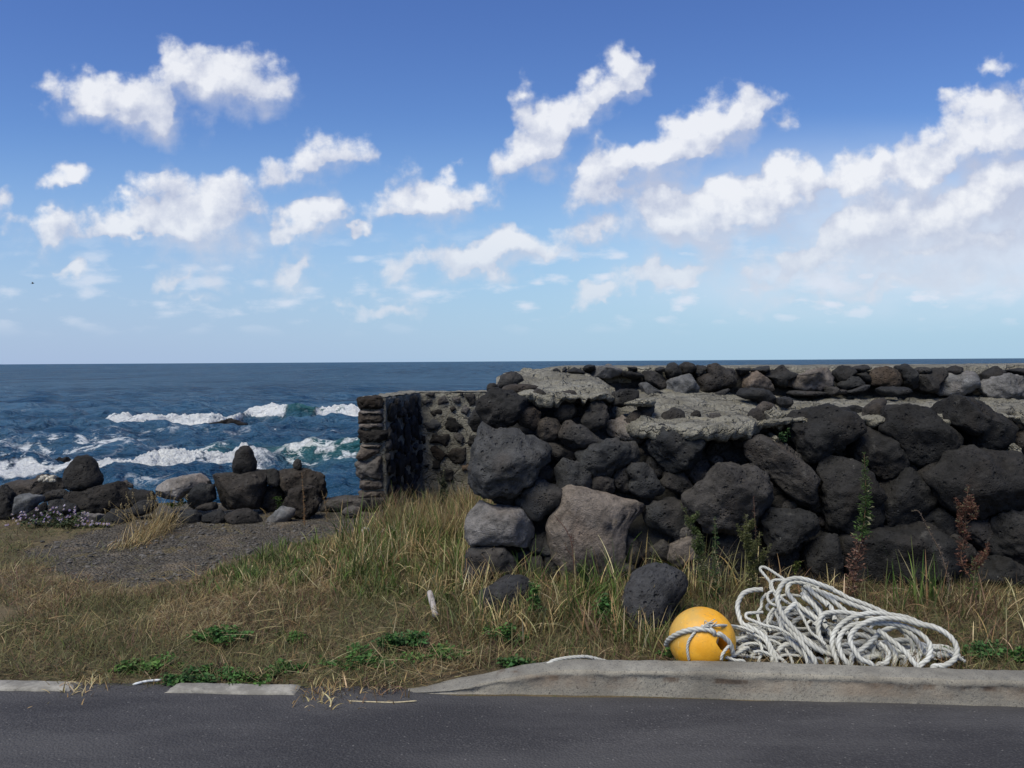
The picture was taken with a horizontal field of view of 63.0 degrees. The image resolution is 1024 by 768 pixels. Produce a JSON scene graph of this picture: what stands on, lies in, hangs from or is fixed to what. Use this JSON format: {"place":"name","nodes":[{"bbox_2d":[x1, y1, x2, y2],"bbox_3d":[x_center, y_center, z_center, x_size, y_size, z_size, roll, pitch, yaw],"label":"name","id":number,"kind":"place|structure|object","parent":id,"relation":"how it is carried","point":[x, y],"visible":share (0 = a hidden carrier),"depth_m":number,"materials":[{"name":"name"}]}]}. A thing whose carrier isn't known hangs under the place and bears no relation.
{"place":"outdoors","nodes":[
{"label":"outdoors","id":0,"kind":"place"},
{"bbox_2d":[4,515,364,587],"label":"gravel","id":1,"kind":"structure","parent":0,"point":[143,556],"depth_m":6.77,"materials":[{"name":"gravel"}]},
{"bbox_2d":[0,683,1023,767],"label":"road","id":2,"kind":"structure","parent":0,"point":[122,725],"depth_m":3.34,"materials":[{"name":"asphalt"}]},
{"bbox_2d":[349,700,416,702],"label":"straw stalk","id":3,"kind":"object","parent":2,"relation":"on","point":[385,702],"visible":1,"depth_m":3.64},
{"bbox_2d":[0,358,1023,504],"bbox_3d":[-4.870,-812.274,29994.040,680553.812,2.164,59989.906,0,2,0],"label":"sea","id":4,"kind":"structure","parent":0,"point":[144,426],"depth_m":57.64,"materials":[{"name":"liquid"}]},
{"bbox_2d":[209,418,247,425],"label":"sea rock","id":5,"kind":"object","parent":4,"relation":"on","point":[231,420],"visible":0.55,"depth_m":45.84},
{"bbox_2d":[0,508,1023,691],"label":"dry grass","id":6,"kind":"structure","parent":0,"point":[180,598],"depth_m":4.53,"materials":[{"name":"plant"}]},
{"bbox_2d":[0,499,1023,700],"bbox_3d":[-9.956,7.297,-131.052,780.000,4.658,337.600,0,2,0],"label":"ground","id":7,"kind":"structure","parent":0,"point":[132,566],"depth_m":4.89,"materials":[{"name":"soil"}]},
{"bbox_2d":[0,484,17,519],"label":"rock","id":8,"kind":"object","parent":7,"relation":"on","point":[8,494],"visible":0.66,"depth_m":7.95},
{"bbox_2d":[12,493,44,519],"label":"rock","id":9,"kind":"object","parent":7,"relation":"on","point":[27,502],"visible":0.92,"depth_m":7.82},
{"bbox_2d":[21,502,47,521],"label":"rock","id":10,"kind":"object","parent":7,"relation":"on","point":[42,507],"visible":0.52,"depth_m":7.79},
{"bbox_2d":[5,474,65,494],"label":"rock","id":11,"kind":"object","parent":7,"relation":"on","point":[31,486],"visible":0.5,"depth_m":8.35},
{"bbox_2d":[38,475,56,482],"bbox_3d":[-4.572,0.935,8.229,0.166,0.080,0.092,0,2,0],"label":"coral heap","id":12,"kind":"object","parent":11,"relation":"on","point":[48,479],"visible":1,"depth_m":8.21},
{"bbox_2d":[5,505,103,528],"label":"purple daisies","id":13,"kind":"object","parent":7,"relation":"on","point":[67,522],"visible":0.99,"depth_m":7.54,"materials":[{"name":"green plant"}]},
{"bbox_2d":[47,499,79,516],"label":"rock","id":14,"kind":"object","parent":7,"relation":"on","point":[58,503],"visible":0.82,"depth_m":7.83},
{"bbox_2d":[28,664,122,707],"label":"grass clump","id":15,"kind":"object","parent":7,"relation":"on","point":[85,682],"visible":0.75,"depth_m":3.82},
{"bbox_2d":[77,513,104,522],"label":"rock","id":16,"kind":"object","parent":7,"relation":"on","point":[93,516],"visible":0.69,"depth_m":7.75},
{"bbox_2d":[73,520,111,528],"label":"purple daisies","id":17,"kind":"object","parent":7,"relation":"on","point":[90,525],"visible":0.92,"depth_m":7.51,"materials":[{"name":"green plant"}]},
{"bbox_2d":[63,481,132,514],"bbox_3d":[-4.010,1.119,8.138,0.643,0.348,0.382,0,2,0],"label":"rock","id":18,"kind":"object","parent":7,"relation":"on","point":[96,499],"visible":0.69,"depth_m":8.01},
{"bbox_2d":[43,489,67,501],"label":"rock","id":19,"kind":"object","parent":18,"relation":"on","point":[55,494],"visible":0.74,"depth_m":8.03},
{"bbox_2d":[62,454,103,490],"bbox_3d":[-4.192,0.865,8.178,0.361,0.349,0.308,0,2,0],"label":"standing stone","id":20,"kind":"object","parent":18,"relation":"on","point":[82,472],"visible":0.98,"depth_m":8.07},
{"bbox_2d":[128,488,156,503],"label":"rock","id":21,"kind":"object","parent":18,"relation":"on","point":[140,495],"visible":0.84,"depth_m":8.13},
{"bbox_2d":[103,508,130,523],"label":"rock","id":22,"kind":"object","parent":7,"relation":"on","point":[112,517],"visible":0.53,"depth_m":7.72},
{"bbox_2d":[127,500,157,516],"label":"rock","id":23,"kind":"object","parent":7,"relation":"on","point":[140,507],"visible":0.78,"depth_m":7.87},
{"bbox_2d":[97,488,193,551],"bbox_3d":[-3.140,1.200,7.125,0.665,0.489,1.304,0,2,0],"label":"straw tuft","id":24,"kind":"object","parent":7,"relation":"on","point":[146,531],"visible":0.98,"depth_m":7.19,"materials":[{"name":"beige plant"}]},
{"bbox_2d":[0,680,300,694],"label":"kerb strip","id":25,"kind":"object","parent":7,"relation":"on","point":[206,688],"visible":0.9,"depth_m":3.79,"materials":[{"name":"concrete"}]},
{"bbox_2d":[108,651,193,674],"bbox_3d":[-1.732,1.355,4.023,0.400,0.074,0.222,0,2,0],"label":"clover patch","id":26,"kind":"object","parent":7,"relation":"on","point":[155,662],"visible":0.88,"depth_m":4.02,"materials":[{"name":"green plant"}]},
{"bbox_2d":[155,505,177,522],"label":"rock","id":27,"kind":"object","parent":7,"relation":"on","point":[166,510],"visible":0.42,"depth_m":7.75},
{"bbox_2d":[164,498,186,508],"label":"weed","id":28,"kind":"object","parent":7,"relation":"on","point":[172,505],"visible":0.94,"depth_m":8.18,"materials":[{"name":"green plant"}]},
{"bbox_2d":[155,473,211,500],"bbox_3d":[-3.218,1.014,8.185,0.558,0.277,0.276,0,2,0],"label":"rock","id":29,"kind":"object","parent":7,"relation":"on","point":[182,486],"visible":0.86,"depth_m":8.08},
{"bbox_2d":[156,665,219,685],"bbox_3d":[-1.504,1.370,3.909,0.281,0.062,0.174,-1,2,-10],"label":"clover patch","id":30,"kind":"object","parent":7,"relation":"on","point":[180,678],"visible":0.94,"depth_m":3.88,"materials":[{"name":"green plant"}]},
{"bbox_2d":[179,509,201,523],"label":"rock","id":31,"kind":"object","parent":7,"relation":"on","point":[193,516],"visible":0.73,"depth_m":7.72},
{"bbox_2d":[184,482,216,508],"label":"rock","id":32,"kind":"object","parent":7,"relation":"on","point":[200,493],"visible":0.84,"depth_m":7.95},
{"bbox_2d":[195,502,217,510],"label":"rock","id":33,"kind":"object","parent":7,"relation":"on","point":[209,506],"visible":1,"depth_m":7.90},
{"bbox_2d":[201,509,225,523],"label":"rock","id":34,"kind":"object","parent":7,"relation":"on","point":[216,517],"visible":0.89,"depth_m":7.69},
{"bbox_2d":[184,624,253,644],"bbox_3d":[-1.538,1.312,4.393,0.333,0.114,0.220,0,2,22],"label":"clover patch","id":35,"kind":"object","parent":7,"relation":"on","point":[218,634],"visible":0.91,"depth_m":4.38,"materials":[{"name":"green plant"}]},
{"bbox_2d":[191,663,256,680],"bbox_3d":[-1.380,1.365,3.953,0.346,0.060,0.170,0,2,0],"label":"clover patch","id":36,"kind":"object","parent":7,"relation":"on","point":[208,668],"visible":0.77,"depth_m":3.96,"materials":[{"name":"green plant"}]},
{"bbox_2d":[212,469,266,509],"bbox_3d":[-2.662,1.035,8.182,0.540,0.391,0.403,0,2,0],"label":"rock","id":37,"kind":"object","parent":7,"relation":"on","point":[235,491],"visible":0.87,"depth_m":8.06,"materials":[{"name":"stone"}]},
{"bbox_2d":[232,445,256,473],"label":"standing stone","id":38,"kind":"object","parent":37,"relation":"on","point":[244,460],"visible":0.91,"depth_m":8.09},
{"bbox_2d":[224,508,262,524],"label":"rock","id":39,"kind":"object","parent":7,"relation":"on","point":[243,516],"visible":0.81,"depth_m":7.66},
{"bbox_2d":[225,668,275,685],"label":"clover patch","id":40,"kind":"object","parent":7,"relation":"on","point":[244,678],"visible":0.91,"depth_m":3.89,"materials":[{"name":"green plant"}]},
{"bbox_2d":[259,485,285,511],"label":"rock","id":41,"kind":"object","parent":7,"relation":"on","point":[268,504],"visible":0.44,"depth_m":8.24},
{"bbox_2d":[266,468,279,486],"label":"rock","id":42,"kind":"object","parent":41,"relation":"on","point":[273,478],"visible":0.93,"depth_m":8.18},
{"bbox_2d":[267,506,295,522],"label":"rock","id":43,"kind":"object","parent":7,"relation":"on","point":[282,514],"visible":0.83,"depth_m":7.69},
{"bbox_2d":[265,628,307,642],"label":"clover patch","id":44,"kind":"object","parent":7,"relation":"on","point":[293,636],"visible":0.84,"depth_m":4.37,"materials":[{"name":"green plant"}]},
{"bbox_2d":[261,657,315,676],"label":"clover patch","id":45,"kind":"object","parent":7,"relation":"on","point":[298,666],"visible":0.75,"depth_m":3.99,"materials":[{"name":"green plant"}]},
{"bbox_2d":[282,485,321,518],"bbox_3d":[-1.998,1.141,7.944,0.361,0.376,0.261,0,2,0],"label":"rock","id":46,"kind":"object","parent":7,"relation":"on","point":[312,499],"visible":0.84,"depth_m":7.86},
{"bbox_2d":[279,467,327,499],"bbox_3d":[-2.092,0.997,8.337,0.503,0.340,0.353,0,2,0],"label":"rock","id":47,"kind":"object","parent":7,"relation":"on","point":[290,478],"visible":0.56,"depth_m":8.22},
{"bbox_2d":[293,458,301,469],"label":"standing stone","id":48,"kind":"object","parent":47,"relation":"on","point":[297,464],"visible":1,"depth_m":8.24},
{"bbox_2d":[281,673,362,710],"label":"grass clump","id":49,"kind":"object","parent":7,"relation":"on","point":[323,693],"visible":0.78,"depth_m":3.73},
{"bbox_2d":[342,505,360,515],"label":"rock","id":50,"kind":"object","parent":7,"relation":"on","point":[350,510],"visible":0.73,"depth_m":7.95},
{"bbox_2d":[315,642,396,670],"bbox_3d":[-0.750,1.332,4.088,0.414,0.095,0.294,0,2,0],"label":"clover patch","id":51,"kind":"object","parent":7,"relation":"on","point":[360,657],"visible":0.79,"depth_m":4.05,"materials":[{"name":"green plant"}]},
{"bbox_2d":[319,496,406,546],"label":"grass clump","id":52,"kind":"object","parent":7,"relation":"on","point":[349,527],"visible":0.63,"depth_m":6.47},
{"bbox_2d":[334,667,412,707],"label":"grass clump","id":53,"kind":"object","parent":7,"relation":"on","point":[345,684],"visible":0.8,"depth_m":3.77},
{"bbox_2d":[337,525,430,574],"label":"grass clump","id":54,"kind":"object","parent":7,"relation":"on","point":[385,556],"visible":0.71,"depth_m":5.55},
{"bbox_2d":[371,629,429,652],"bbox_3d":[-0.562,1.299,4.232,0.308,0.119,0.154,-1,2,-17],"label":"clover patch","id":55,"kind":"object","parent":7,"relation":"on","point":[399,642],"visible":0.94,"depth_m":4.22,"materials":[{"name":"green plant"}]},
{"bbox_2d":[319,390,486,513],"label":"masonry wall","id":56,"kind":"structure","parent":7,"relation":"on","point":[413,439],"depth_m":9.11,"materials":[{"name":"stone"}]},
{"bbox_2d":[365,500,440,543],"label":"grass clump","id":57,"kind":"object","parent":7,"relation":"on","point":[407,524],"visible":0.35,"depth_m":6.54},
{"bbox_2d":[380,513,450,564],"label":"grass clump","id":58,"kind":"object","parent":7,"relation":"on","point":[412,545],"visible":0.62,"depth_m":5.94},
{"bbox_2d":[427,590,437,617],"bbox_3d":[-0.448,1.241,4.721,0.037,0.079,0.307,-1,2,-12],"label":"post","id":59,"kind":"object","parent":7,"relation":"on","point":[431,597],"visible":0.8,"depth_m":4.72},
{"bbox_2d":[395,640,473,662],"bbox_3d":[-0.377,1.316,4.102,0.383,0.091,0.226,0,2,0],"label":"clover patch","id":60,"kind":"object","parent":7,"relation":"on","point":[439,651],"visible":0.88,"depth_m":4.07,"materials":[{"name":"green plant"}]},
{"bbox_2d":[412,496,467,545],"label":"straw clump","id":61,"kind":"object","parent":7,"relation":"on","point":[457,513],"visible":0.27,"depth_m":6.54,"materials":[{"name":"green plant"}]},
{"bbox_2d":[437,467,448,515],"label":"tall weed","id":62,"kind":"object","parent":7,"relation":"on","point":[442,486],"visible":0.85,"depth_m":7.84,"materials":[{"name":"green plant"}]},
{"bbox_2d":[401,519,492,582],"bbox_3d":[-0.362,1.109,5.301,0.829,0.527,0.573,0,2,22],"label":"grass clump","id":63,"kind":"object","parent":7,"relation":"on","point":[455,558],"visible":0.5,"depth_m":5.29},
{"bbox_2d":[425,585,523,640],"bbox_3d":[-0.238,1.225,4.418,0.538,0.317,0.491,0,2,14],"label":"grass clump","id":64,"kind":"object","parent":7,"relation":"on","point":[467,622],"visible":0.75,"depth_m":4.39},
{"bbox_2d":[442,548,531,604],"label":"straw clump","id":65,"kind":"object","parent":7,"relation":"on","point":[484,585],"visible":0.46,"depth_m":4.90,"materials":[{"name":"beige plant"}]},
{"bbox_2d":[443,583,531,629],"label":"grass clump","id":66,"kind":"object","parent":7,"relation":"on","point":[500,614],"visible":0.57,"depth_m":4.45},
{"bbox_2d":[478,574,532,615],"bbox_3d":[-0.031,1.200,4.661,0.326,0.256,0.305,0,2,0],"label":"boulder","id":67,"kind":"object","parent":7,"relation":"on","point":[505,585],"visible":0.47,"depth_m":4.55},
{"bbox_2d":[482,622,528,644],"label":"weed","id":68,"kind":"object","parent":7,"relation":"on","point":[506,633],"visible":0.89,"depth_m":4.19,"materials":[{"name":"green plant"}]},
{"bbox_2d":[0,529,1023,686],"bbox_3d":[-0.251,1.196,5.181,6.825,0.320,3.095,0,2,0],"label":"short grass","id":69,"kind":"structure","parent":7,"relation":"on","point":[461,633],"depth_m":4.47,"materials":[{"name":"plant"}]},
{"bbox_2d":[477,596,555,645],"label":"grass clump","id":70,"kind":"object","parent":7,"relation":"on","point":[525,623],"visible":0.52,"depth_m":4.29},
{"bbox_2d":[492,654,543,668],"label":"clover patch","id":71,"kind":"object","parent":7,"relation":"on","point":[514,662],"visible":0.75,"depth_m":3.92,"materials":[{"name":"green plant"}]},
{"bbox_2d":[481,584,566,643],"bbox_3d":[0.098,1.202,4.410,0.491,0.265,0.435,-2,2,-42],"label":"grass clump","id":72,"kind":"object","parent":7,"relation":"on","point":[526,611],"visible":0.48,"depth_m":4.39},
{"bbox_2d":[491,539,578,589],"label":"grass clump","id":73,"kind":"object","parent":7,"relation":"on","point":[529,567],"visible":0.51,"depth_m":5.01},
{"bbox_2d":[525,582,546,620],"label":"weed","id":74,"kind":"object","parent":7,"relation":"on","point":[535,598],"visible":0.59,"depth_m":4.43,"materials":[{"name":"green plant"}]},
{"bbox_2d":[490,587,582,635],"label":"grass clump","id":75,"kind":"object","parent":7,"relation":"on","point":[537,622],"visible":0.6,"depth_m":4.32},
{"bbox_2d":[554,515,575,586],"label":"dried weed","id":76,"kind":"object","parent":7,"relation":"on","point":[571,536],"visible":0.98,"depth_m":4.91,"materials":[{"name":"brown plant"}]},
{"bbox_2d":[539,562,610,624],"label":"grass clump","id":77,"kind":"object","parent":7,"relation":"on","point":[572,601],"visible":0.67,"depth_m":4.48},
{"bbox_2d":[543,549,622,613],"bbox_3d":[0.444,1.083,4.683,0.509,0.365,0.564,1,2,36],"label":"grass clump","id":78,"kind":"object","parent":7,"relation":"on","point":[585,591],"visible":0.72,"depth_m":4.66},
{"bbox_2d":[576,559,593,596],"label":"tall weed","id":79,"kind":"object","parent":7,"relation":"on","point":[582,574],"visible":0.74,"depth_m":4.80,"materials":[{"name":"green plant"}]},
{"bbox_2d":[552,589,637,644],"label":"grass clump","id":80,"kind":"object","parent":7,"relation":"on","point":[591,622],"visible":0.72,"depth_m":4.27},
{"bbox_2d":[549,535,656,606],"bbox_3d":[0.573,1.061,4.780,0.483,0.355,0.803,1,2,41],"label":"grass clump","id":81,"kind":"object","parent":7,"relation":"on","point":[614,581],"visible":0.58,"depth_m":4.71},
{"bbox_2d":[591,592,617,623],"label":"weed","id":82,"kind":"object","parent":7,"relation":"on","point":[603,603],"visible":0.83,"depth_m":4.38,"materials":[{"name":"green plant"}]},
{"bbox_2d":[188,477,1023,648],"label":"tall grass","id":83,"kind":"structure","parent":7,"relation":"on","point":[448,508],"depth_m":5.61,"materials":[{"name":"plant"}]},
{"bbox_2d":[608,537,650,567],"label":"grass clump","id":84,"kind":"object","parent":7,"relation":"on","point":[636,557],"visible":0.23,"depth_m":5.14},
{"bbox_2d":[595,606,669,651],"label":"grass clump","id":85,"kind":"object","parent":7,"relation":"on","point":[637,632],"visible":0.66,"depth_m":4.16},
{"bbox_2d":[589,586,686,647],"bbox_3d":[0.648,1.199,4.247,0.624,0.341,0.461,-1,2,-19],"label":"grass clump","id":86,"kind":"object","parent":7,"relation":"on","point":[619,623],"visible":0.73,"depth_m":4.22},
{"bbox_2d":[607,603,678,659],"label":"grass clump","id":87,"kind":"object","parent":7,"relation":"on","point":[654,641],"visible":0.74,"depth_m":4.12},
{"bbox_2d":[620,562,687,631],"bbox_3d":[0.757,1.157,4.433,0.353,0.412,0.371,0,2,0],"label":"boulder","id":88,"kind":"object","parent":7,"relation":"on","point":[657,589],"visible":0.7,"depth_m":4.31,"materials":[{"name":"stone"}]},
{"bbox_2d":[655,647,673,658],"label":"clover patch","id":89,"kind":"object","parent":7,"relation":"on","point":[668,652],"visible":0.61,"depth_m":4.00,"materials":[{"name":"green plant"}]},
{"bbox_2d":[642,533,708,586],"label":"grass clump","id":90,"kind":"object","parent":7,"relation":"on","point":[658,558],"visible":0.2,"depth_m":5.15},
{"bbox_2d":[679,503,710,600],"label":"tall weed","id":91,"kind":"object","parent":7,"relation":"on","point":[698,547],"visible":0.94,"depth_m":4.75,"materials":[{"name":"green plant"}]},
{"bbox_2d":[644,533,751,598],"bbox_3d":[1.024,1.072,4.862,0.668,0.416,0.549,-1,2,-17],"label":"grass clump","id":92,"kind":"object","parent":7,"relation":"on","point":[688,574],"visible":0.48,"depth_m":4.86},
{"bbox_2d":[664,607,753,661],"bbox_3d":[0.915,1.213,3.936,0.362,0.306,0.324,1,2,35],"label":"buoy","id":93,"kind":"object","parent":7,"relation":"on","point":[701,634],"visible":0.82,"depth_m":3.85,"materials":[{"name":"yellow plastic"}]},
{"bbox_2d":[408,659,1023,706],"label":"kerb","id":94,"kind":"structure","parent":7,"relation":"on","point":[764,681],"depth_m":3.69,"materials":[{"name":"concrete"}]},
{"bbox_2d":[709,518,722,601],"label":"tall weed","id":95,"kind":"object","parent":7,"relation":"on","point":[715,561],"visible":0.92,"depth_m":4.71,"materials":[{"name":"green plant"}]},
{"bbox_2d":[678,550,761,605],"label":"grass clump","id":96,"kind":"object","parent":7,"relation":"on","point":[702,591],"visible":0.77,"depth_m":4.71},
{"bbox_2d":[462,362,1023,589],"bbox_3d":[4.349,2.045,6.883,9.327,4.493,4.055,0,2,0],"label":"boulder wall","id":97,"kind":"structure","parent":7,"relation":"on","point":[620,457],"depth_m":5.18,"materials":[{"name":"stone"}]},
{"bbox_2d":[696,545,791,597],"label":"grass clump","id":98,"kind":"object","parent":7,"relation":"on","point":[735,571],"visible":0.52,"depth_m":4.92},
{"bbox_2d":[736,514,771,604],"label":"tall weed","id":99,"kind":"object","parent":7,"relation":"on","point":[750,548],"visible":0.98,"depth_m":4.66,"materials":[{"name":"green plant"}]},
{"bbox_2d":[546,566,965,667],"bbox_3d":[1.137,1.155,4.019,1.962,0.431,0.632,0,2,0],"label":"rope pile","id":100,"kind":"object","parent":7,"relation":"on","point":[788,634],"visible":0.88,"depth_m":3.96,"materials":[{"name":"fabric"}]},
{"bbox_2d":[752,496,761,595],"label":"dried weed","id":101,"kind":"object","parent":7,"relation":"on","point":[760,575],"visible":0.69,"depth_m":4.71,"materials":[{"name":"brown plant"}]},
{"bbox_2d":[714,554,808,599],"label":"grass clump","id":102,"kind":"object","parent":7,"relation":"on","point":[767,585],"visible":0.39,"depth_m":4.82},
{"bbox_2d":[796,563,878,599],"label":"grass clump","id":103,"kind":"object","parent":7,"relation":"on","point":[843,589],"visible":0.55,"depth_m":4.75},
{"bbox_2d":[844,452,874,597],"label":"tall weed","id":104,"kind":"object","parent":7,"relation":"on","point":[863,530],"visible":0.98,"depth_m":4.66,"materials":[{"name":"green plant"}]},
{"bbox_2d":[884,540,926,611],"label":"grass clump","id":105,"kind":"object","parent":7,"relation":"on","point":[902,585],"visible":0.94,"depth_m":4.49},
{"bbox_2d":[896,547,956,612],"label":"grass clump","id":106,"kind":"object","parent":7,"relation":"on","point":[931,586],"visible":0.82,"depth_m":4.58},
{"bbox_2d":[914,510,951,599],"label":"dried weed","id":107,"kind":"object","parent":7,"relation":"on","point":[947,576],"visible":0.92,"depth_m":4.64,"materials":[{"name":"brown plant"}]},
{"bbox_2d":[929,566,1004,627],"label":"grass clump","id":108,"kind":"object","parent":7,"relation":"on","point":[970,603],"visible":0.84,"depth_m":4.45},
{"bbox_2d":[953,485,990,594],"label":"dried weed","id":109,"kind":"object","parent":7,"relation":"on","point":[967,508],"visible":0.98,"depth_m":4.66,"materials":[{"name":"brown plant"}]},
{"bbox_2d":[966,556,980,602],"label":"tall weed","id":110,"kind":"object","parent":7,"relation":"on","point":[974,579],"visible":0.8,"depth_m":4.60,"materials":[{"name":"green plant"}]},
{"bbox_2d":[935,599,1023,659],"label":"grass clump","id":111,"kind":"object","parent":7,"relation":"on","point":[997,634],"visible":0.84,"depth_m":4.12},
{"bbox_2d":[943,639,1016,660],"bbox_3d":[2.245,1.265,3.977,0.362,0.100,0.221,0,2,0],"label":"clover patch","id":112,"kind":"object","parent":7,"relation":"on","point":[980,645],"visible":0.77,"depth_m":3.96,"materials":[{"name":"green plant"}]},
{"bbox_2d":[961,572,1023,622],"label":"grass clump","id":113,"kind":"object","parent":7,"relation":"on","point":[1008,603],"visible":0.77,"depth_m":4.44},
{"bbox_2d":[1008,646,1023,662],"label":"clover patch","id":114,"kind":"object","parent":7,"relation":"on","point":[1019,650],"visible":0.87,"depth_m":3.91,"materials":[{"name":"green plant"}]},
{"bbox_2d":[0,0,1023,363],"label":"sky","id":115,"kind":"structure","parent":0,"point":[182,181],"materials":[{"name":"blue"}]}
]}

